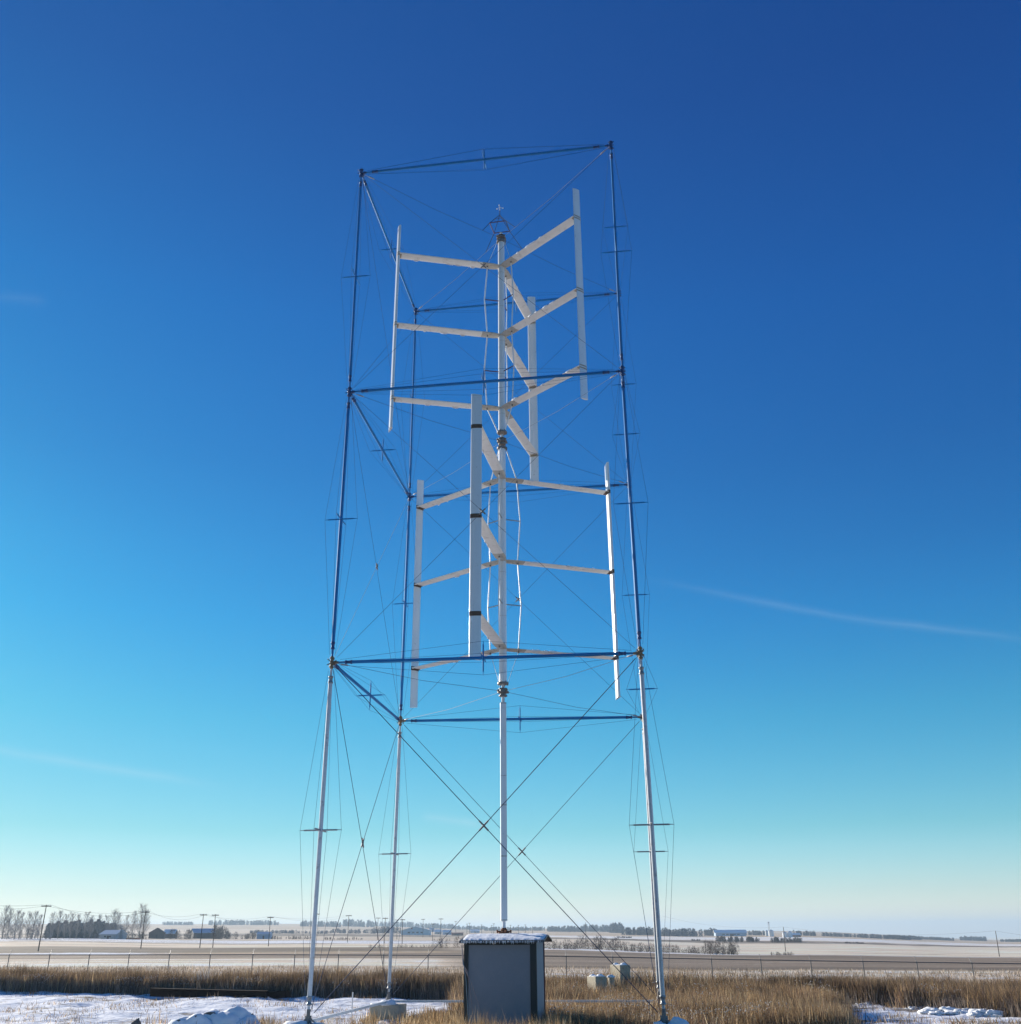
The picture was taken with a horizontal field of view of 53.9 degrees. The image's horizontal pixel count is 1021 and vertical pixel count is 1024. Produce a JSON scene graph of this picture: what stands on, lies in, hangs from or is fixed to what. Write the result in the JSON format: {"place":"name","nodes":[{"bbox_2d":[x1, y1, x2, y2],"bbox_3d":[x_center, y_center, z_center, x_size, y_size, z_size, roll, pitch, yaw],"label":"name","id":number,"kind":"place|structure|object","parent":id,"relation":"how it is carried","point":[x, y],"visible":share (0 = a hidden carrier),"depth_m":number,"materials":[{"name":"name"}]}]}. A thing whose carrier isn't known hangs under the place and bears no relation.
{"place":"outdoors","nodes":[
{"label":"outdoors","id":0,"kind":"place"},
{"bbox_2d":[0,924,1020,1023],"bbox_3d":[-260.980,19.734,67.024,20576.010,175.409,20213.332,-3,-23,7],"label":"ground","id":1,"kind":"structure","parent":0,"point":[818,946],"depth_m":196.08,"materials":[{"name":"white snow"}]},
{"bbox_2d":[0,904,11,938],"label":"poplar tree","id":2,"kind":"object","parent":1,"relation":"on","point":[2,927],"visible":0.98,"depth_m":543.13,"materials":[{"name":"grey plant"}]},
{"bbox_2d":[4,907,15,938],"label":"poplar tree","id":3,"kind":"object","parent":1,"relation":"on","point":[9,924],"visible":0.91,"depth_m":543.30,"materials":[{"name":"grey plant"}]},
{"bbox_2d":[10,909,24,939],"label":"poplar tree","id":4,"kind":"object","parent":1,"relation":"on","point":[15,924],"visible":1,"depth_m":528.59,"materials":[{"name":"grey plant"}]},
{"bbox_2d":[16,912,26,937],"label":"poplar tree","id":5,"kind":"object","parent":1,"relation":"on","point":[20,928],"visible":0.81,"depth_m":542.53,"materials":[{"name":"grey plant"}]},
{"bbox_2d":[23,911,34,938],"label":"poplar tree","id":6,"kind":"object","parent":1,"relation":"on","point":[27,927],"visible":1,"depth_m":542.51,"materials":[{"name":"grey plant"}]},
{"bbox_2d":[29,910,39,937],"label":"poplar tree","id":7,"kind":"object","parent":1,"relation":"on","point":[33,927],"visible":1,"depth_m":543.13,"materials":[{"name":"grey plant"}]},
{"bbox_2d":[35,914,44,938],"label":"poplar tree","id":8,"kind":"object","parent":1,"relation":"on","point":[40,926],"visible":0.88,"depth_m":562.57,"materials":[{"name":"grey plant"}]},
{"bbox_2d":[38,905,50,950],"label":"power pole","id":9,"kind":"object","parent":1,"relation":"on","point":[42,925],"visible":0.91,"depth_m":268.52,"materials":[{"name":"brown wood"}]},
{"bbox_2d":[20,905,337,921],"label":"overhead line","id":10,"kind":"object","parent":9,"relation":"attached to","point":[158,915],"visible":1,"depth_m":321.87,"materials":[{"name":"grey metal"}]},
{"bbox_2d":[29,905,338,918],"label":"overhead line","id":11,"kind":"object","parent":9,"relation":"attached to","point":[159,915],"visible":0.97,"depth_m":322.89,"materials":[{"name":"grey metal"}]},
{"bbox_2d":[43,923,52,937],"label":"conifer tree","id":12,"kind":"object","parent":1,"relation":"on","point":[48,925],"visible":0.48,"depth_m":624.97,"materials":[{"name":"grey plant"}]},
{"bbox_2d":[46,911,56,934],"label":"poplar tree","id":13,"kind":"object","parent":1,"relation":"on","point":[51,922],"visible":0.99,"depth_m":568.12,"materials":[{"name":"grey plant"}]},
{"bbox_2d":[49,923,56,937],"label":"conifer tree","id":14,"kind":"object","parent":1,"relation":"on","point":[54,934],"visible":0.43,"depth_m":630.80,"materials":[{"name":"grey plant"}]},
{"bbox_2d":[54,910,63,938],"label":"poplar tree","id":15,"kind":"object","parent":1,"relation":"on","point":[60,923],"visible":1,"depth_m":573.58,"materials":[{"name":"grey plant"}]},
{"bbox_2d":[56,924,63,937],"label":"conifer tree","id":16,"kind":"object","parent":1,"relation":"on","point":[61,932],"visible":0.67,"depth_m":636.18,"materials":[{"name":"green plant"}]},
{"bbox_2d":[0,924,125,938],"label":"brush","id":17,"kind":"object","parent":1,"relation":"on","point":[50,937],"visible":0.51,"depth_m":554.57,"materials":[{"name":"beige"}]},
{"bbox_2d":[62,914,70,938],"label":"poplar tree","id":18,"kind":"object","parent":1,"relation":"on","point":[64,930],"visible":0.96,"depth_m":599.20,"materials":[{"name":"grey plant"}]},
{"bbox_2d":[63,920,69,937],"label":"conifer tree","id":19,"kind":"object","parent":1,"relation":"on","point":[66,935],"visible":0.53,"depth_m":641.78,"materials":[{"name":"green plant"}]},
{"bbox_2d":[65,911,76,938],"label":"poplar tree","id":20,"kind":"object","parent":1,"relation":"on","point":[73,921],"visible":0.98,"depth_m":604.77,"materials":[{"name":"grey plant"}]},
{"bbox_2d":[67,921,74,937],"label":"conifer tree","id":21,"kind":"object","parent":1,"relation":"on","point":[72,935],"visible":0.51,"depth_m":648.39,"materials":[{"name":"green plant"}]},
{"bbox_2d":[73,921,77,937],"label":"conifer tree","id":22,"kind":"object","parent":1,"relation":"on","point":[75,930],"visible":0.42,"depth_m":653.91,"materials":[{"name":"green plant"}]},
{"bbox_2d":[74,914,81,936],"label":"poplar tree","id":23,"kind":"object","parent":1,"relation":"on","point":[78,917],"visible":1,"depth_m":610.19,"materials":[{"name":"grey plant"}]},
{"bbox_2d":[77,919,82,937],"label":"conifer tree","id":24,"kind":"object","parent":1,"relation":"on","point":[79,935],"visible":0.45,"depth_m":660.01,"materials":[{"name":"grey plant"}]},
{"bbox_2d":[81,923,85,937],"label":"conifer tree","id":25,"kind":"object","parent":1,"relation":"on","point":[83,931],"visible":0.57,"depth_m":666.31,"materials":[{"name":"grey plant"}]},
{"bbox_2d":[80,912,90,935],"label":"poplar tree","id":26,"kind":"object","parent":1,"relation":"on","point":[84,925],"visible":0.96,"depth_m":621.67,"materials":[{"name":"grey plant"}]},
{"bbox_2d":[88,919,94,937],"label":"conifer tree","id":27,"kind":"object","parent":1,"relation":"on","point":[93,929],"visible":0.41,"depth_m":678.97,"materials":[{"name":"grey plant"}]},
{"bbox_2d":[87,915,97,938],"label":"poplar tree","id":28,"kind":"object","parent":1,"relation":"on","point":[90,926],"visible":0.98,"depth_m":626.70,"materials":[{"name":"grey plant"}]},
{"bbox_2d":[93,921,97,937],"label":"conifer tree","id":29,"kind":"object","parent":1,"relation":"on","point":[95,922],"visible":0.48,"depth_m":685.61,"materials":[{"name":"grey plant"}]},
{"bbox_2d":[95,914,102,937],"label":"poplar tree","id":30,"kind":"object","parent":1,"relation":"on","point":[99,919],"visible":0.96,"depth_m":668.20,"materials":[{"name":"grey plant"}]},
{"bbox_2d":[102,915,111,929],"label":"poplar tree","id":31,"kind":"object","parent":1,"relation":"on","point":[106,922],"visible":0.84,"depth_m":680.37,"materials":[{"name":"grey plant"}]},
{"bbox_2d":[99,930,127,938],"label":"farm house","id":32,"kind":"structure","parent":1,"relation":"on","point":[109,934],"depth_m":631.38,"materials":[{"name":"silver metal"}]},
{"bbox_2d":[109,908,120,929],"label":"poplar tree","id":33,"kind":"object","parent":1,"relation":"on","point":[113,922],"visible":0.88,"depth_m":693.80,"materials":[{"name":"grey plant"}]},
{"bbox_2d":[114,911,123,929],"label":"poplar tree","id":34,"kind":"object","parent":1,"relation":"on","point":[119,919],"visible":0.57,"depth_m":732.17,"materials":[{"name":"grey plant"}]},
{"bbox_2d":[118,929,122,938],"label":"spruce","id":35,"kind":"object","parent":1,"relation":"on","point":[120,936],"visible":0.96,"depth_m":624.21,"materials":[{"name":"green plant"}]},
{"bbox_2d":[123,914,129,932],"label":"poplar tree","id":36,"kind":"object","parent":1,"relation":"on","point":[127,917],"visible":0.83,"depth_m":750.55,"materials":[{"name":"grey plant"}]},
{"bbox_2d":[128,910,139,937],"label":"poplar tree","id":37,"kind":"object","parent":1,"relation":"on","point":[130,927],"visible":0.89,"depth_m":772.01,"materials":[{"name":"grey plant"}]},
{"bbox_2d":[131,1018,140,1023],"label":"dark rock","id":38,"kind":"object","parent":1,"relation":"on","point":[137,1021],"visible":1,"depth_m":45.10,"materials":[{"name":"grey stone"}]},
{"bbox_2d":[131,903,148,937],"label":"poplar tree","id":39,"kind":"object","parent":1,"relation":"on","point":[142,915],"visible":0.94,"depth_m":752.45,"materials":[{"name":"grey plant"}]},
{"bbox_2d":[140,911,149,948],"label":"power pole","id":40,"kind":"object","parent":1,"relation":"on","point":[145,912],"visible":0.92,"depth_m":315.50,"materials":[{"name":"brown wood"}]},
{"bbox_2d":[141,910,151,932],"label":"poplar tree","id":41,"kind":"object","parent":1,"relation":"on","point":[147,920],"visible":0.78,"depth_m":800.33,"materials":[{"name":"grey plant"}]},
{"bbox_2d":[148,928,165,938],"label":"farm house","id":42,"kind":"structure","parent":1,"relation":"on","point":[157,933],"depth_m":748.47,"materials":[{"name":"grey"}]},
{"bbox_2d":[164,929,176,937],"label":"farm annex","id":43,"kind":"object","parent":1,"relation":"on","point":[167,931],"visible":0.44,"depth_m":820.13,"materials":[{"name":"blue"}]},
{"bbox_2d":[127,924,256,938],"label":"brush","id":44,"kind":"object","parent":1,"relation":"on","point":[219,932],"visible":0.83,"depth_m":779.25,"materials":[{"name":"grey"}]},
{"bbox_2d":[191,928,214,938],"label":"barn","id":45,"kind":"structure","parent":1,"relation":"on","point":[205,933],"depth_m":834.36,"materials":[{"name":"blue"}]},
{"bbox_2d":[189,969,219,979],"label":"frosted weed","id":46,"kind":"object","parent":1,"relation":"on","point":[204,975],"visible":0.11,"depth_m":67.15,"materials":[{"name":"brown plant"}]},
{"bbox_2d":[150,988,267,997],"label":"steel beam","id":47,"kind":"structure","parent":1,"relation":"on","point":[166,992],"depth_m":63.39,"materials":[{"name":"brown metal"}]},
{"bbox_2d":[168,1006,259,1023],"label":"snowy rock","id":48,"kind":"object","parent":1,"relation":"on","point":[236,1015],"visible":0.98,"depth_m":44.80,"materials":[{"name":"white"}]},
{"bbox_2d":[212,914,218,947],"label":"power pole","id":49,"kind":"object","parent":1,"relation":"on","point":[215,915],"visible":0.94,"depth_m":348.48,"materials":[{"name":"brown wood"}]},
{"bbox_2d":[0,962,463,999],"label":"tall brush","id":50,"kind":"object","parent":1,"relation":"on","point":[420,986],"visible":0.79,"depth_m":66.19,"materials":[{"name":"brown plant"}]},
{"bbox_2d":[256,932,272,938],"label":"storage hut","id":51,"kind":"object","parent":1,"relation":"on","point":[263,935],"visible":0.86,"depth_m":796.59,"materials":[{"name":"blue"}]},
{"bbox_2d":[268,990,290,998],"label":"beam end","id":52,"kind":"structure","parent":1,"relation":"on","point":[280,994],"depth_m":63.04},
{"bbox_2d":[284,1020,323,1023],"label":"foundation block","id":53,"kind":"structure","parent":1,"relation":"on","point":[297,1022],"depth_m":37.04,"materials":[{"name":"concrete"}]},
{"bbox_2d":[300,140,673,1023],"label":"guyed steel frame","id":54,"kind":"object","parent":53,"relation":"on","point":[650,824],"visible":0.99,"depth_m":47.25,"materials":[{"name":"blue metal"}]},
{"bbox_2d":[496,232,505,239],"bbox_3d":[-0.537,-15.858,57.921,0.540,0.620,0.532,-3,-23,7],"label":"shaft bearing","id":55,"kind":"object","parent":54,"relation":"attached to","point":[501,236],"visible":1,"depth_m":57.74,"materials":[{"name":"metal"}]},
{"bbox_2d":[497,434,506,445],"bbox_3d":[-0.446,-3.783,52.842,0.540,0.620,0.532,-3,-23,7],"label":"shaft bearing","id":56,"kind":"object","parent":54,"relation":"attached to","point":[501,440],"visible":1,"depth_m":52.68,"materials":[{"name":"metal"}]},
{"bbox_2d":[389,188,587,480],"bbox_3d":[-0.830,-9.328,56.303,10.456,12.910,9.794,-3,-23,7],"label":"wind rotor","id":57,"kind":"object","parent":56,"relation":"on","point":[531,314],"visible":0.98,"depth_m":54.76,"materials":[{"name":"metal"}]},
{"bbox_2d":[483,205,521,250],"bbox_3d":[-0.531,-16.774,58.384,2.164,2.346,2.000,-3,-23,7],"label":"anemometer frame","id":58,"kind":"object","parent":54,"relation":"on","point":[496,225],"visible":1,"depth_m":58.45,"materials":[{"name":"grey metal"}]},
{"bbox_2d":[497,684,508,696],"bbox_3d":[-0.354,8.476,47.686,0.540,0.620,0.532,-3,-23,7],"label":"shaft bearing","id":59,"kind":"object","parent":54,"relation":"attached to","point":[502,691],"visible":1,"depth_m":47.53,"materials":[{"name":"metal"}]},
{"bbox_2d":[410,394,620,707],"bbox_3d":[-0.417,2.037,48.960,10.683,12.960,9.402,-3,-23,7],"label":"wind rotor","id":60,"kind":"object","parent":59,"relation":"on","point":[479,526],"visible":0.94,"depth_m":49.95,"materials":[{"name":"metal"}]},
{"bbox_2d":[162,919,453,928],"bbox_3d":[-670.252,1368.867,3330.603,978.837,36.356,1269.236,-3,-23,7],"label":"woods","id":61,"kind":"object","parent":1,"relation":"on","point":[360,923],"visible":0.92,"depth_m":3194.61,"materials":[{"name":"grey plant"}]},
{"bbox_2d":[271,935,361,939],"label":"brush","id":62,"kind":"object","parent":1,"relation":"on","point":[272,937],"visible":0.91,"depth_m":751.63,"materials":[{"name":"brown plant"}]},
{"bbox_2d":[250,926,400,933],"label":"woods","id":63,"kind":"object","parent":1,"relation":"on","point":[374,930],"visible":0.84,"depth_m":1450.68,"materials":[{"name":"grey plant"}]},
{"bbox_2d":[369,999,406,1020],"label":"foundation block","id":64,"kind":"structure","parent":1,"relation":"on","point":[391,1005],"depth_m":48.38,"materials":[{"name":"concrete"}]},
{"bbox_2d":[400,926,431,934],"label":"warehouse","id":65,"kind":"structure","parent":1,"relation":"on","point":[416,930],"depth_m":1369.80,"materials":[{"name":"white metal"}]},
{"bbox_2d":[370,936,463,947],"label":"brush","id":66,"kind":"object","parent":1,"relation":"on","point":[445,944],"visible":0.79,"depth_m":310.14,"materials":[{"name":"brown plant"}]},
{"bbox_2d":[434,929,441,933],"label":"workshop","id":67,"kind":"structure","parent":1,"relation":"on","point":[436,931],"depth_m":1485.72,"materials":[{"name":"white"}]},
{"bbox_2d":[442,930,451,934],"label":"workshop","id":68,"kind":"structure","parent":1,"relation":"on","point":[446,932],"depth_m":1458.39,"materials":[{"name":"white"}]},
{"bbox_2d":[451,932,463,935],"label":"building","id":69,"kind":"structure","parent":1,"relation":"on","point":[457,933],"depth_m":1320.14,"materials":[{"name":"brown"}]},
{"bbox_2d":[470,930,479,932],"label":"workshop","id":70,"kind":"structure","parent":1,"relation":"on","point":[474,931],"depth_m":1929.31,"materials":[{"name":"white"}]},
{"bbox_2d":[453,925,544,930],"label":"woods","id":71,"kind":"object","parent":1,"relation":"on","point":[498,928],"visible":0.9,"depth_m":2663.74,"materials":[{"name":"grey plant"}]},
{"bbox_2d":[459,933,551,1023],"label":"generator shed","id":72,"kind":"structure","parent":1,"relation":"on","point":[506,973],"depth_m":41.23,"materials":[{"name":"painted metal"},{"name":"snow"}]},
{"bbox_2d":[463,960,468,1020],"bbox_3d":[-1.829,19.480,40.940,0.292,2.305,0.029,-3,-23,7],"label":"hose","id":73,"kind":"object","parent":72,"relation":"attached to","point":[466,990],"visible":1,"depth_m":40.92,"materials":[{"name":"black rubber"}]},
{"bbox_2d":[461,946,472,1011],"bbox_3d":[-1.772,19.207,41.178,0.531,2.600,0.029,-3,-23,7],"label":"hose","id":74,"kind":"object","parent":72,"relation":"attached to","point":[468,980],"visible":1,"depth_m":41.12,"materials":[{"name":"grey"}]},
{"bbox_2d":[462,948,483,1020],"bbox_3d":[-1.549,19.313,41.036,0.924,2.696,0.029,-3,-23,7],"label":"hose","id":75,"kind":"object","parent":72,"relation":"attached to","point":[472,987],"visible":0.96,"depth_m":40.94,"materials":[{"name":"grey rubber"}]},
{"bbox_2d":[496,697,511,933],"bbox_3d":[-0.316,13.537,45.558,0.498,10.440,0.503,-13,-26,27],"label":"drive shaft","id":76,"kind":"object","parent":72,"relation":"on","point":[503,821],"visible":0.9,"depth_m":45.32,"materials":[{"name":"silver metal"}]},
{"bbox_2d":[0,987,1020,1023],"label":"snow stubble","id":77,"kind":"object","parent":1,"relation":"on","point":[263,1021],"visible":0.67,"depth_m":49.15,"materials":[{"name":"white snow"}]},
{"bbox_2d":[0,963,1020,982],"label":"field stubble","id":78,"kind":"object","parent":1,"relation":"on","point":[784,972],"visible":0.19,"depth_m":108.90,"materials":[{"name":"brown plant"}]},
{"bbox_2d":[1,949,1020,982],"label":"chain link fence","id":79,"kind":"object","parent":1,"relation":"on","point":[612,957],"visible":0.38,"depth_m":67.34,"materials":[{"name":"grey metal"}]},
{"bbox_2d":[326,964,866,1023],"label":"dry grass","id":80,"kind":"structure","parent":1,"relation":"on","point":[712,1000],"depth_m":46.64,"materials":[{"name":"brown plant"}]},
{"bbox_2d":[587,974,606,993],"bbox_3d":[5.000,27.709,57.778,0.806,2.068,1.149,9,-24,-21],"label":"concrete block","id":81,"kind":"object","parent":1,"relation":"on","point":[597,979],"depth_m":57.64,"materials":[{"name":"white concrete"}]},
{"bbox_2d":[607,975,614,988],"bbox_3d":[5.997,28.523,59.585,0.497,1.940,0.407,-3,-23,7],"label":"concrete block","id":82,"kind":"object","parent":1,"relation":"on","point":[611,977],"depth_m":59.72,"materials":[{"name":"white concrete"}]},
{"bbox_2d":[610,962,630,987],"bbox_3d":[6.777,29.012,61.550,0.805,2.537,1.280,9,-25,-22],"label":"concrete block","id":83,"kind":"object","parent":1,"relation":"on","point":[625,967],"depth_m":61.38,"materials":[{"name":"white concrete"}]},
{"bbox_2d":[547,922,702,936],"bbox_3d":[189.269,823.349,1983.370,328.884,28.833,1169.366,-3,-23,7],"label":"woods","id":84,"kind":"object","parent":1,"relation":"on","point":[615,927],"visible":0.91,"depth_m":1589.35,"materials":[{"name":"grey plant"}]},
{"bbox_2d":[544,934,792,954],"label":"brush","id":85,"kind":"object","parent":1,"relation":"on","point":[599,945],"visible":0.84,"depth_m":289.33,"materials":[{"name":"brown plant"}]},
{"bbox_2d":[653,1017,688,1023],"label":"foundation block","id":86,"kind":"structure","parent":1,"relation":"on","point":[676,1020],"depth_m":35.38,"materials":[{"name":"white"}]},
{"bbox_2d":[713,930,746,935],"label":"long barn","id":87,"kind":"structure","parent":1,"relation":"on","point":[730,932],"depth_m":1552.23,"materials":[{"name":"blue"}]},
{"bbox_2d":[617,935,864,943],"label":"brush","id":88,"kind":"object","parent":1,"relation":"on","point":[748,939],"visible":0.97,"depth_m":903.75,"materials":[{"name":"brown plant"}]},
{"bbox_2d":[768,929,773,935],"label":"grain bin","id":89,"kind":"object","parent":1,"relation":"on","point":[770,932],"visible":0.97,"depth_m":1480.67,"materials":[{"name":"white metal"}]},
{"bbox_2d":[787,931,792,936],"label":"grain bin","id":90,"kind":"object","parent":1,"relation":"on","point":[789,933],"visible":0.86,"depth_m":1352.39,"materials":[{"name":"white metal"}]},
{"bbox_2d":[792,933,800,936],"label":"farm house","id":91,"kind":"structure","parent":1,"relation":"on","point":[796,934],"depth_m":1417.32,"materials":[{"name":"white"}]},
{"bbox_2d":[704,927,910,939],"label":"woods","id":92,"kind":"object","parent":1,"relation":"on","point":[759,932],"visible":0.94,"depth_m":1661.45,"materials":[{"name":"grey plant"}]},
{"bbox_2d":[754,969,1020,1017],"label":"tall brush","id":93,"kind":"object","parent":1,"relation":"on","point":[1004,995],"visible":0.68,"depth_m":56.49,"materials":[{"name":"brown plant"}]},
{"bbox_2d":[905,1005,935,1009],"bbox_3d":[22.863,27.123,54.805,2.548,0.387,1.323,-11,-25,23],"label":"snow heap","id":94,"kind":"object","parent":1,"relation":"on","point":[910,1007],"visible":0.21,"depth_m":54.84,"materials":[{"name":"white snow"}]},
{"bbox_2d":[918,1006,971,1015],"bbox_3d":[22.813,26.022,52.176,3.269,0.572,2.001,-3,-23,7],"label":"snow heap","id":95,"kind":"object","parent":1,"relation":"on","point":[932,1011],"visible":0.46,"depth_m":52.11,"materials":[{"name":"white snow"}]},
{"bbox_2d":[889,935,1020,941],"bbox_3d":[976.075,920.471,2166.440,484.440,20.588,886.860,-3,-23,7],"label":"woods","id":96,"kind":"object","parent":1,"relation":"on","point":[966,938],"visible":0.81,"depth_m":2200.43,"materials":[{"name":"plant"}]},
{"bbox_2d":[943,1008,1004,1017],"bbox_3d":[24.013,25.637,51.213,3.713,0.591,2.195,-3,-23,7],"label":"snow heap","id":97,"kind":"object","parent":1,"relation":"on","point":[979,1012],"visible":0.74,"depth_m":50.91,"materials":[{"name":"white snow"}]},
{"bbox_2d":[0,0,1020,939],"label":"sky","id":98,"kind":"structure","parent":0,"point":[821,198],"materials":[{"name":"blue"}]},
{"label":"power pole","id":99,"kind":"object","parent":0,"visible":0},
{"bbox_2d":[664,916,1017,934],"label":"overhead line","id":100,"kind":"object","parent":99,"relation":"attached to","point":[849,933],"visible":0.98,"depth_m":409.70,"materials":[{"name":"grey metal"}]}
]}

